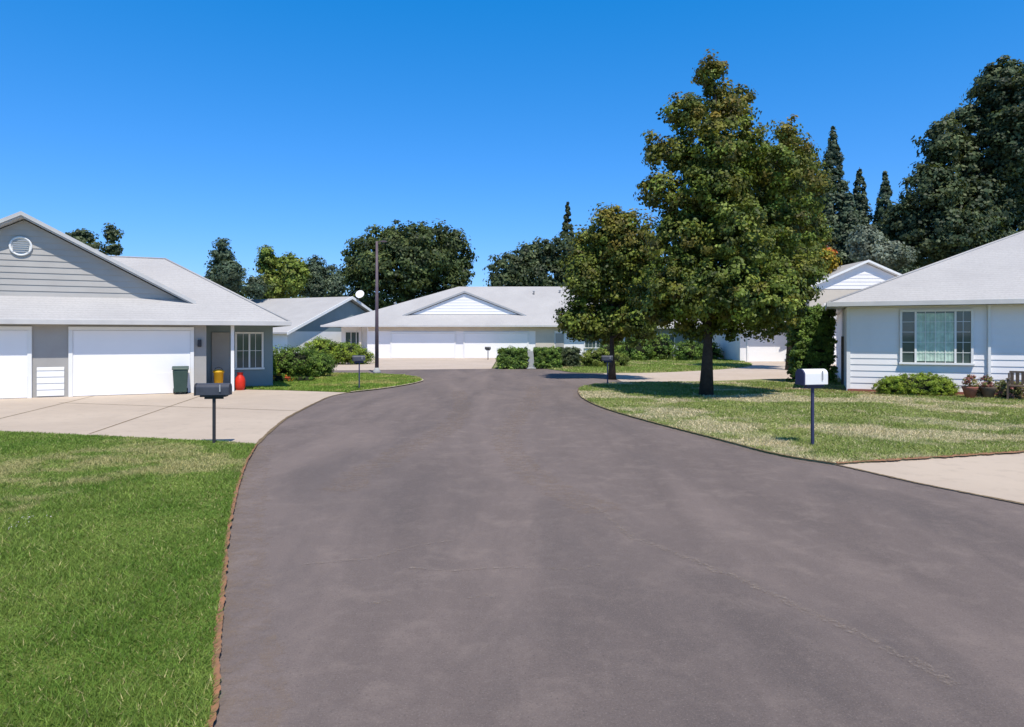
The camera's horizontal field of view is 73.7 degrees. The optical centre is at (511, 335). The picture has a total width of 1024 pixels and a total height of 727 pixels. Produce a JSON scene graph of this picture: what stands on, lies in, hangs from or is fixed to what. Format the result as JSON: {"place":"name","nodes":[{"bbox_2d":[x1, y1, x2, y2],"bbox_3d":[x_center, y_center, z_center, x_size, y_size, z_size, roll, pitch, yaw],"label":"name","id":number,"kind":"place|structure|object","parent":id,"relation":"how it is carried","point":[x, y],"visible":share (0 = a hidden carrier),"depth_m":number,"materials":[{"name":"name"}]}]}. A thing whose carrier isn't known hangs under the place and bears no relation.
{"place":"outdoors","nodes":[
{"label":"outdoors","id":0,"kind":"place"},
{"bbox_2d":[0,430,256,726],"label":"front lawn","id":1,"kind":"structure","parent":0,"point":[71,663],"depth_m":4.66,"materials":[{"name":"plant"}]},
{"bbox_2d":[194,383,231,442],"bbox_3d":[-5.294,1.399,12.092,0.590,1.102,0.224,0,0,-6],"label":"mailbox","id":2,"kind":"object","parent":1,"relation":"on","point":[213,391],"visible":0.97,"depth_m":12.03,"materials":[{"name":"grey metal"}]},
{"bbox_2d":[205,444,256,726],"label":"lawn edge soil","id":3,"kind":"structure","parent":1,"relation":"on","point":[217,653],"depth_m":4.49,"materials":[{"name":"soil"}]},
{"bbox_2d":[0,389,345,443],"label":"concrete driveway","id":4,"kind":"structure","parent":0,"point":[246,419],"depth_m":16.70,"materials":[{"name":"concrete"}]},
{"bbox_2d":[0,376,26,398],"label":"door section","id":5,"kind":"object","parent":4,"relation":"on","point":[13,386],"depth_m":20.93,"materials":[{"name":"white"}]},
{"bbox_2d":[0,330,26,376],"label":"door section","id":6,"kind":"object","parent":5,"relation":"on","point":[13,352],"depth_m":20.94,"materials":[{"name":"metal"}]},
{"bbox_2d":[68,330,72,396],"bbox_3d":[-13.948,0.898,21.579,0.116,2.103,0.078,0,0,-25],"label":"door jamb","id":7,"kind":"object","parent":4,"relation":"on","point":[70,363],"depth_m":21.54,"materials":[{"name":"white paint"}]},
{"bbox_2d":[0,324,205,397],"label":"house wall","id":8,"kind":"structure","parent":4,"relation":"on","point":[49,345],"depth_m":21.50,"materials":[{"name":"grey paint"}]},
{"bbox_2d":[27,330,31,397],"bbox_3d":[-14.923,0.898,21.124,0.116,2.103,0.078,0,0,-25],"label":"door jamb","id":9,"kind":"object","parent":8,"relation":"attached to","point":[29,363],"depth_m":21.09,"materials":[{"name":"white paint"}]},
{"bbox_2d":[37,367,63,395],"bbox_3d":[-14.447,1.450,21.376,0.720,0.900,0.024,0,0,-25],"label":"pier siding","id":10,"kind":"object","parent":8,"relation":"attached to","point":[50,381],"visible":1,"depth_m":21.37,"materials":[{"name":"white paint"}]},
{"bbox_2d":[68,327,193,330],"bbox_3d":[-12.373,-0.213,22.312,3.590,0.114,0.081,0,0,-25],"label":"door header","id":11,"kind":"object","parent":8,"relation":"attached to","point":[134,328],"depth_m":22.27},
{"bbox_2d":[190,331,193,392],"bbox_3d":[-10.800,0.898,23.047,0.116,2.103,0.078,0,0,-25],"label":"door jamb","id":12,"kind":"object","parent":8,"relation":"attached to","point":[191,361],"depth_m":23.01,"materials":[{"name":"white paint"}]},
{"bbox_3d":[-19.910,-0.430,25.519,20.596,0.040,13.096,0,0,-25],"label":"soffit","id":13,"kind":"object","parent":8,"relation":"on","visible":0},
{"bbox_2d":[0,257,285,320],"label":"roof","id":14,"kind":"structure","parent":13,"relation":"on","point":[215,302],"depth_m":23.36,"materials":[{"name":"grey"}]},
{"bbox_2d":[21,215,190,302],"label":"gable roof","id":15,"kind":"structure","parent":14,"relation":"on","point":[95,255],"depth_m":24.06,"materials":[{"name":"grey"}]},
{"bbox_2d":[21,216,189,302],"bbox_3d":[-13.615,-2.444,23.270,5.050,2.802,0.498,0,0,-25],"label":"soffit rake","id":16,"kind":"object","parent":15,"relation":"attached to","point":[102,258],"visible":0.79,"depth_m":22.95,"materials":[{"name":"paint"}]},
{"bbox_2d":[21,211,195,303],"bbox_3d":[-13.475,-2.528,23.029,5.100,2.924,0.049,0,0,-25],"label":"rake board","id":17,"kind":"object","parent":15,"relation":"attached to","point":[37,221],"visible":1,"depth_m":22.94,"materials":[{"name":"paint"}]},
{"bbox_2d":[165,258,289,320],"bbox_3d":[-11.039,-1.815,26.015,7.710,2.723,0.078,0,0,33],"label":"ridge cap","id":18,"kind":"object","parent":14,"relation":"attached to","point":[260,306],"visible":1,"depth_m":25.60,"materials":[{"name":"grey"}]},
{"bbox_2d":[0,319,290,325],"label":"gutter front","id":19,"kind":"object","parent":13,"relation":"attached to","point":[129,322],"visible":1,"depth_m":21.91,"materials":[{"name":"paint"}]},
{"bbox_2d":[73,373,189,395],"bbox_3d":[-12.374,1.599,22.313,3.350,0.662,0.058,0,0,-25],"label":"door section","id":20,"kind":"object","parent":4,"relation":"on","point":[111,384],"depth_m":22.17,"materials":[{"name":"metal"}]},
{"bbox_2d":[73,331,189,374],"bbox_3d":[-12.378,0.559,22.322,3.350,1.410,0.038,0,0,-25],"label":"door section","id":21,"kind":"object","parent":20,"relation":"on","point":[118,352],"depth_m":22.26,"materials":[{"name":"metal"}]},
{"bbox_2d":[172,366,188,393],"bbox_3d":[-10.959,1.480,22.568,0.500,0.920,0.610,0,0,-25],"label":"wheeled bin","id":22,"kind":"object","parent":4,"relation":"on","point":[180,377],"visible":1,"depth_m":22.34,"materials":[{"name":"green plastic"}]},
{"bbox_2d":[231,325,233,390],"bbox_3d":[-9.651,0.800,23.573,0.110,2.300,0.100,0,0,-25],"label":"porch post","id":23,"kind":"object","parent":4,"relation":"on","point":[232,354],"visible":0.77,"depth_m":23.53,"materials":[{"name":"white paint"}]},
{"bbox_2d":[235,372,245,389],"bbox_3d":[-9.620,1.630,24.150,0.360,0.620,0.360,0,0,0],"label":"red planter","id":24,"kind":"object","parent":4,"relation":"on","point":[240,381],"visible":1,"depth_m":24.03,"materials":[{"name":"ceramic"}]},
{"bbox_2d":[234,372,422,392],"bbox_3d":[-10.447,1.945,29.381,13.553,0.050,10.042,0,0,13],"label":"side lawn","id":25,"kind":"structure","parent":0,"point":[327,390],"depth_m":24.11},
{"bbox_2d":[206,325,272,386],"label":"house wall","id":26,"kind":"structure","parent":25,"relation":"on","point":[259,377],"depth_m":25.28,"materials":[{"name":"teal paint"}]},
{"bbox_2d":[212,332,229,382],"bbox_3d":[-10.582,0.875,24.799,0.600,1.950,0.070,0,0,-25],"label":"entry door","id":27,"kind":"structure","parent":26,"relation":"attached to","point":[220,349],"depth_m":24.78,"materials":[{"name":"grey paint"}]},
{"bbox_2d":[234,367,264,369],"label":"frame sill","id":28,"kind":"structure","parent":26,"relation":"attached to","point":[249,368],"depth_m":25.15,"materials":[{"name":"white paint"}]},
{"bbox_2d":[237,334,261,367],"bbox_3d":[-9.711,0.575,25.239,0.850,1.250,0.012,0,0,-25],"label":"window glass","id":29,"kind":"object","parent":28,"relation":"on","point":[242,351],"visible":1,"depth_m":25.22,"materials":[{"name":"glass"}]},
{"bbox_2d":[273,373,314,381],"bbox_3d":[-9.698,1.771,27.952,3.242,0.490,1.133,0,0,-18],"label":"flower bed","id":30,"kind":"object","parent":25,"relation":"on","point":[277,377],"visible":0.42,"depth_m":27.88,"materials":[{"name":"green plant"}]},
{"bbox_2d":[273,344,337,377],"bbox_3d":[-9.840,1.244,31.095,3.732,1.663,2.411,0,0,0],"label":"shrub","id":31,"kind":"object","parent":25,"relation":"on","point":[303,361],"visible":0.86,"depth_m":30.62,"materials":[{"name":"green plant"}]},
{"bbox_2d":[341,327,366,348],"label":"house wall","id":32,"kind":"structure","parent":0,"point":[344,329],"depth_m":60.00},
{"bbox_2d":[333,358,495,369],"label":"concrete driveway","id":33,"kind":"structure","parent":0,"point":[428,363],"depth_m":45.15,"materials":[{"name":"concrete"}]},
{"bbox_2d":[302,335,374,364],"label":"shrub","id":34,"kind":"object","parent":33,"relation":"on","point":[342,352],"visible":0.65,"depth_m":44.89,"materials":[{"name":"green plant"}]},
{"bbox_2d":[0,0,1023,303],"label":"sky","id":35,"kind":"structure","parent":0,"point":[301,127],"materials":[{"name":"blue"}]},
{"bbox_2d":[213,368,1023,726],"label":"asphalt road","id":36,"kind":"structure","parent":0,"point":[355,512],"depth_m":5.47,"materials":[{"name":"asphalt"}]},
{"bbox_2d":[373,240,386,372],"bbox_3d":[-6.702,-1.419,34.600,0.696,6.739,0.400,0,0,0],"label":"street lamp","id":37,"kind":"object","parent":36,"relation":"on","point":[376,369],"visible":0.91,"depth_m":34.53,"materials":[{"name":"brown metal"}]},
{"bbox_2d":[493,356,751,372],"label":"side lawn","id":38,"kind":"structure","parent":0,"point":[627,372],"depth_m":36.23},
{"bbox_2d":[495,345,530,368],"bbox_3d":[0.070,1.346,39.815,2.077,1.532,1.797,0,0,0],"label":"hedge","id":39,"kind":"object","parent":38,"relation":"on","point":[512,357],"visible":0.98,"depth_m":39.12,"materials":[{"name":"green plant"}]},
{"bbox_2d":[536,327,553,347],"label":"cream pier","id":40,"kind":"structure","parent":38,"relation":"on","point":[544,336],"depth_m":57.94,"materials":[{"name":"paint"}]},
{"bbox_2d":[533,345,562,368],"bbox_3d":[2.063,1.328,39.987,1.870,1.431,1.775,0,0,0],"label":"hedge","id":41,"kind":"object","parent":38,"relation":"on","point":[546,357],"visible":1,"depth_m":39.33,"materials":[{"name":"green plant"}]},
{"bbox_2d":[560,346,581,366],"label":"hedge","id":42,"kind":"object","parent":38,"relation":"on","point":[570,356],"visible":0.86,"depth_m":40.92,"materials":[{"name":"green plant"}]},
{"bbox_2d":[579,348,631,366],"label":"shrub","id":43,"kind":"object","parent":38,"relation":"on","point":[588,357],"visible":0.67,"depth_m":41.31,"materials":[{"name":"green plant"}]},
{"bbox_2d":[599,333,723,360],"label":"shrub","id":44,"kind":"object","parent":38,"relation":"on","point":[663,348],"visible":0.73,"depth_m":51.94,"materials":[{"name":"green plant"}]},
{"bbox_2d":[603,362,839,381],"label":"concrete driveway","id":45,"kind":"structure","parent":0,"point":[765,370],"depth_m":33.61,"materials":[{"name":"concrete"}]},
{"bbox_2d":[712,325,772,361],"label":"garage wing","id":46,"kind":"structure","parent":45,"relation":"on","point":[736,350],"depth_m":51.47,"materials":[{"name":"paint"}]},
{"bbox_2d":[749,352,785,361],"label":"door section","id":47,"kind":"object","parent":45,"relation":"on","point":[767,356],"depth_m":49.93,"materials":[{"name":"metal"}]},
{"bbox_2d":[749,332,786,351],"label":"door section","id":48,"kind":"object","parent":47,"relation":"on","point":[777,345],"depth_m":49.95,"materials":[{"name":"metal"}]},
{"bbox_2d":[751,114,836,369],"bbox_3d":[15.527,-5.172,37.889,5.680,14.260,5.014,0,0,0],"label":"broadleaf tree","id":49,"kind":"object","parent":45,"relation":"on","point":[818,186],"visible":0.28,"depth_m":37.14,"materials":[{"name":"green plant"}]},
{"bbox_2d":[804,289,859,306],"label":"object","id":50,"kind":"structure","parent":45,"relation":"on","point":[829,294],"depth_m":48.00,"materials":[{"name":"beige paint"}]},
{"bbox_2d":[812,264,895,288],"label":"lap siding","id":51,"kind":"object","parent":50,"relation":"attached to","point":[863,276],"visible":0.7,"depth_m":47.98,"materials":[{"name":"paint"}]},
{"bbox_2d":[578,378,1023,464],"bbox_3d":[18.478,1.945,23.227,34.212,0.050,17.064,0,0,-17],"label":"front lawn","id":52,"kind":"structure","parent":0,"point":[803,436],"depth_m":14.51,"materials":[{"name":"plant"}]},
{"bbox_2d":[553,202,673,379],"bbox_3d":[4.634,-1.966,30.237,5.416,7.838,3.936,0,0,17],"label":"broadleaf tree","id":53,"kind":"object","parent":52,"relation":"on","point":[611,261],"visible":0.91,"depth_m":29.39,"materials":[{"name":"green plant"}]},
{"bbox_2d":[622,48,830,395],"bbox_3d":[6.851,-3.506,22.045,6.207,10.924,6.762,0,0,0],"label":"broadleaf tree","id":54,"kind":"object","parent":52,"relation":"on","point":[729,228],"visible":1,"depth_m":20.95,"materials":[{"name":"green plant"}]},
{"bbox_2d":[784,303,837,382],"bbox_3d":[12.246,0.416,27.903,2.039,3.420,1.678,0,0,0],"label":"ivy hedge","id":55,"kind":"object","parent":52,"relation":"on","point":[812,342],"visible":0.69,"depth_m":27.33,"materials":[{"name":"green plant"}]},
{"bbox_2d":[795,369,827,444],"bbox_3d":[5.247,1.268,11.941,0.490,1.364,0.245,0,0,-14],"label":"mailbox","id":56,"kind":"object","parent":52,"relation":"on","point":[812,379],"visible":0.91,"depth_m":11.88,"materials":[{"name":"white paint"}]},
{"bbox_2d":[787,386,1022,398],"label":"mulch bed","id":57,"kind":"object","parent":52,"relation":"on","point":[874,392],"visible":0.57,"depth_m":22.78,"materials":[{"name":"brown soil"}]},
{"bbox_2d":[871,372,960,395],"bbox_3d":[13.034,1.594,22.086,2.576,0.850,1.453,0,0,8],"label":"flowering shrub","id":58,"kind":"object","parent":57,"relation":"on","point":[921,383],"visible":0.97,"depth_m":21.78,"materials":[{"name":"green plant"}]},
{"bbox_2d":[961,374,978,397],"bbox_3d":[14.031,1.556,20.932,0.492,0.729,0.476,0,0,0],"label":"garden planter","id":59,"kind":"object","parent":57,"relation":"on","point":[969,390],"visible":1,"depth_m":20.85,"materials":[{"name":"red ceramic"}]},
{"bbox_2d":[979,375,997,397],"bbox_3d":[14.540,1.555,20.846,0.460,0.730,0.449,0,0,0],"label":"garden planter","id":60,"kind":"object","parent":57,"relation":"on","point":[988,389],"visible":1,"depth_m":20.74,"materials":[{"name":"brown ceramic"}]},
{"bbox_2d":[976,379,1023,398],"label":"shrub","id":61,"kind":"object","parent":57,"relation":"on","point":[1015,392],"visible":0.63,"depth_m":20.74,"materials":[{"name":"green plant"}]},
{"bbox_2d":[1006,371,1023,398],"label":"patio chair","id":62,"kind":"object","parent":57,"relation":"on","point":[1010,380],"visible":0.98,"depth_m":20.52,"materials":[{"name":"brown wood"}]},
{"bbox_2d":[836,450,1022,462],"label":"lawn edge soil","id":63,"kind":"structure","parent":52,"relation":"on","point":[919,457],"depth_m":10.78,"materials":[{"name":"soil"}]},
{"bbox_2d":[836,304,1023,386],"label":"walls","id":64,"kind":"structure","parent":52,"relation":"on","point":[841,324],"depth_m":25.86,"materials":[{"name":"paint"}]},
{"bbox_2d":[846,307,849,390],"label":"corner trim","id":65,"kind":"structure","parent":64,"relation":"attached to","point":[847,348],"depth_m":23.36,"materials":[{"name":"white paint"}]},
{"bbox_2d":[828,304,1001,315],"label":"soffit","id":66,"kind":"structure","parent":64,"relation":"on","point":[839,310],"depth_m":24.79,"materials":[{"name":"white paint"}]},
{"bbox_2d":[827,298,1023,306],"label":"gutter front","id":67,"kind":"object","parent":66,"relation":"attached to","point":[931,302],"visible":1,"depth_m":21.85,"materials":[{"name":"paint"}]},
{"bbox_2d":[833,232,1023,301],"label":"roof","id":68,"kind":"structure","parent":66,"relation":"on","point":[994,270],"depth_m":23.24,"materials":[{"name":"grey"}]},
{"bbox_2d":[828,231,1023,301],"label":"ridge cap","id":69,"kind":"object","parent":68,"relation":"attached to","point":[860,290],"visible":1,"depth_m":24.58,"materials":[{"name":"grey"}]},
{"bbox_2d":[850,305,1023,391],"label":"lap siding","id":70,"kind":"object","parent":64,"relation":"attached to","point":[874,345],"visible":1,"depth_m":22.47,"materials":[{"name":"paint"}]},
{"bbox_2d":[899,362,974,365],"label":"frame sill","id":71,"kind":"structure","parent":64,"relation":"attached to","point":[913,363],"depth_m":22.25,"materials":[{"name":"white paint"}]},
{"bbox_2d":[902,311,970,362],"bbox_3d":[13.848,0.065,22.306,1.920,1.670,0.012,0,0,24],"label":"window glass","id":72,"kind":"object","parent":71,"relation":"on","point":[963,331],"visible":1,"depth_m":22.11,"materials":[{"name":"glass"}]},
{"bbox_2d":[954,311,956,362],"bbox_3d":[14.326,0.066,22.058,0.060,1.664,0.027,0,0,24],"label":"mullion","id":73,"kind":"object","parent":71,"relation":"on","point":[955,336],"visible":1,"depth_m":22.05,"materials":[{"name":"white paint"}]},
{"bbox_2d":[971,311,973,362],"bbox_3d":[14.748,0.066,21.880,0.069,1.668,0.066,0,0,24],"label":"frame","id":74,"kind":"object","parent":71,"relation":"on","point":[972,336],"visible":1,"depth_m":21.85,"materials":[{"name":"white paint"}]},
{"bbox_2d":[900,309,973,311],"bbox_3d":[13.839,-0.805,22.285,2.060,0.070,0.066,0,0,24],"label":"frame top","id":75,"kind":"object","parent":64,"relation":"attached to","point":[933,310],"visible":1,"depth_m":22.26,"materials":[{"name":"white paint"}]},
{"bbox_2d":[917,313,953,360],"bbox_3d":[13.808,0.065,22.311,1.075,1.570,0.012,0,0,24],"label":"curtain","id":76,"kind":"object","parent":75,"relation":"hanging from","point":[930,332],"visible":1,"depth_m":22.31,"materials":[{"name":"fabric"}]},
{"bbox_2d":[987,305,990,381],"bbox_3d":[15.158,0.500,21.684,0.080,2.900,0.080,0,0,24],"label":"downpipe","id":77,"kind":"object","parent":64,"relation":"attached to","point":[989,340],"visible":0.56,"depth_m":21.65,"materials":[{"name":"metal"}]},
{"bbox_2d":[838,453,1023,504],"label":"concrete driveway","id":78,"kind":"structure","parent":0,"point":[1001,476],"depth_m":9.65,"materials":[{"name":"concrete"}]},
{"bbox_2d":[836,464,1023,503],"bbox_3d":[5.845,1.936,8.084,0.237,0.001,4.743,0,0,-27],"label":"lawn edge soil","id":79,"kind":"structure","parent":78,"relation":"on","point":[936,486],"depth_m":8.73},
{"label":"soffit","id":80,"kind":"object","parent":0,"visible":0},
{"bbox_2d":[320,325,557,326],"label":"gutter front","id":81,"kind":"object","parent":80,"relation":"attached to","point":[439,325],"visible":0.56,"depth_m":57.22,"materials":[{"name":"paint"}]},
{"bbox_2d":[324,287,599,324],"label":"roof","id":82,"kind":"structure","parent":80,"relation":"on","point":[541,305],"depth_m":59.68,"materials":[{"name":"grey"}]},
{"bbox_2d":[413,294,515,313],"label":"lap siding","id":83,"kind":"object","parent":82,"relation":"on","point":[464,304],"visible":1,"depth_m":58.98,"materials":[{"name":"wood"}]},
{"label":"ground","id":84,"kind":"structure","parent":0,"visible":0},
{"bbox_2d":[65,223,123,255],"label":"broadleaf tree","id":85,"kind":"object","parent":84,"relation":"on","point":[83,235],"visible":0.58,"depth_m":63.73,"materials":[{"name":"green plant"}]},
{"bbox_2d":[204,237,272,300],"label":"broadleaf tree","id":86,"kind":"object","parent":84,"relation":"on","point":[227,270],"visible":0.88,"depth_m":71.43,"materials":[{"name":"green plant"}]},
{"bbox_2d":[253,244,312,298],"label":"broadleaf tree","id":87,"kind":"object","parent":84,"relation":"on","point":[290,275],"visible":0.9,"depth_m":78.81,"materials":[{"name":"green plant"}]},
{"bbox_2d":[273,331,340,353],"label":"walls","id":88,"kind":"structure","parent":84,"relation":"on","point":[296,338],"depth_m":63.45,"materials":[{"name":"paint"}]},
{"bbox_2d":[249,297,349,333],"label":"roof front","id":89,"kind":"structure","parent":88,"relation":"on","point":[296,312],"depth_m":68.76,"materials":[{"name":"grey"}]},
{"bbox_2d":[287,296,352,334],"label":"roof front rake","id":90,"kind":"object","parent":89,"relation":"attached to","point":[317,316],"visible":1,"depth_m":64.99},
{"bbox_2d":[296,301,366,331],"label":"gable end","id":91,"kind":"structure","parent":88,"relation":"on","point":[348,309],"depth_m":68.03,"materials":[{"name":"grey paint"}]},
{"bbox_2d":[299,254,346,297],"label":"broadleaf tree","id":92,"kind":"object","parent":84,"relation":"on","point":[323,281],"visible":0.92,"depth_m":82.90,"materials":[{"name":"green plant"}]},
{"bbox_2d":[336,218,478,310],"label":"oak tree","id":93,"kind":"object","parent":84,"relation":"on","point":[426,261],"visible":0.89,"depth_m":89.31,"materials":[{"name":"green plant"}]},
{"bbox_2d":[367,327,624,357],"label":"walls","id":94,"kind":"structure","parent":84,"relation":"on","point":[384,344],"depth_m":58.00,"materials":[{"name":"paint"}]},
{"bbox_2d":[392,333,453,349],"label":"door section","id":95,"kind":"object","parent":94,"relation":"attached to","point":[422,341],"depth_m":57.95,"materials":[{"name":"metal"}]},
{"bbox_2d":[392,350,453,357],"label":"door section","id":96,"kind":"object","parent":94,"relation":"attached to","point":[422,353],"depth_m":57.93,"materials":[{"name":"metal"}]},
{"bbox_2d":[368,327,560,330],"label":"frieze","id":97,"kind":"object","parent":94,"relation":"attached to","point":[456,329],"visible":0.64,"depth_m":57.96,"materials":[{"name":"beige paint"}]},
{"bbox_2d":[465,350,498,357],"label":"door section","id":98,"kind":"object","parent":94,"relation":"attached to","point":[481,354],"depth_m":57.93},
{"bbox_2d":[465,333,526,349],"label":"door section","id":99,"kind":"object","parent":94,"relation":"attached to","point":[481,341],"depth_m":57.95,"materials":[{"name":"metal"}]},
{"bbox_2d":[482,231,584,286],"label":"oak tree","id":100,"kind":"object","parent":84,"relation":"on","point":[527,265],"visible":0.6,"depth_m":93.69,"materials":[{"name":"green plant"}]},
{"bbox_2d":[556,201,574,275],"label":"conifer tree","id":101,"kind":"object","parent":84,"relation":"on","point":[566,226],"visible":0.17,"depth_m":97.61,"materials":[{"name":"green plant"}]},
{"bbox_2d":[625,321,702,355],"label":"bungalow","id":102,"kind":"object","parent":84,"relation":"on","point":[674,339],"visible":0.06,"depth_m":64.00,"materials":[{"name":"teal paint"}]},
{"bbox_2d":[817,248,841,272],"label":"autumn tree","id":103,"kind":"object","parent":84,"relation":"on","point":[829,257],"visible":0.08,"depth_m":49.69,"materials":[{"name":"yellow plant"}]},
{"bbox_2d":[819,126,849,265],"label":"conifer tree","id":104,"kind":"object","parent":84,"relation":"on","point":[832,154],"visible":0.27,"depth_m":80.96,"materials":[{"name":"green plant"}]},
{"bbox_2d":[833,192,860,265],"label":"conifer tree","id":105,"kind":"object","parent":84,"relation":"on","point":[850,215],"visible":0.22,"depth_m":79.24,"materials":[{"name":"green plant"}]},
{"bbox_2d":[853,167,872,223],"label":"conifer tree","id":106,"kind":"object","parent":84,"relation":"on","point":[861,200],"visible":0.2,"depth_m":85.42,"materials":[{"name":"green plant"}]},
{"bbox_2d":[872,170,892,269],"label":"conifer tree","id":107,"kind":"object","parent":84,"relation":"on","point":[885,195],"visible":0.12,"depth_m":83.69,"materials":[{"name":"green plant"}]},
{"bbox_2d":[845,223,919,269],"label":"olive tree","id":108,"kind":"object","parent":84,"relation":"on","point":[867,241],"visible":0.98,"depth_m":54.77,"materials":[{"name":"green plant"}]},
{"bbox_2d":[878,54,1023,270],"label":"oak tree","id":109,"kind":"object","parent":84,"relation":"on","point":[973,201],"visible":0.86,"depth_m":58.26,"materials":[{"name":"green plant"}]},
{"label":"gable","id":110,"kind":"object","parent":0,"visible":0},
{"bbox_2d":[0,220,176,298],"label":"lap siding","id":111,"kind":"object","parent":110,"relation":"attached to","point":[50,265],"visible":1,"depth_m":22.71,"materials":[{"name":"wood"}]},
{"bbox_2d":[9,236,32,255],"bbox_3d":[-16.018,-2.900,22.259,0.640,0.640,0.050,0,0,-25],"label":"gable vent","id":112,"kind":"object","parent":111,"relation":"attached to","point":[30,246],"visible":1,"depth_m":22.26,"materials":[{"name":"plastic"}]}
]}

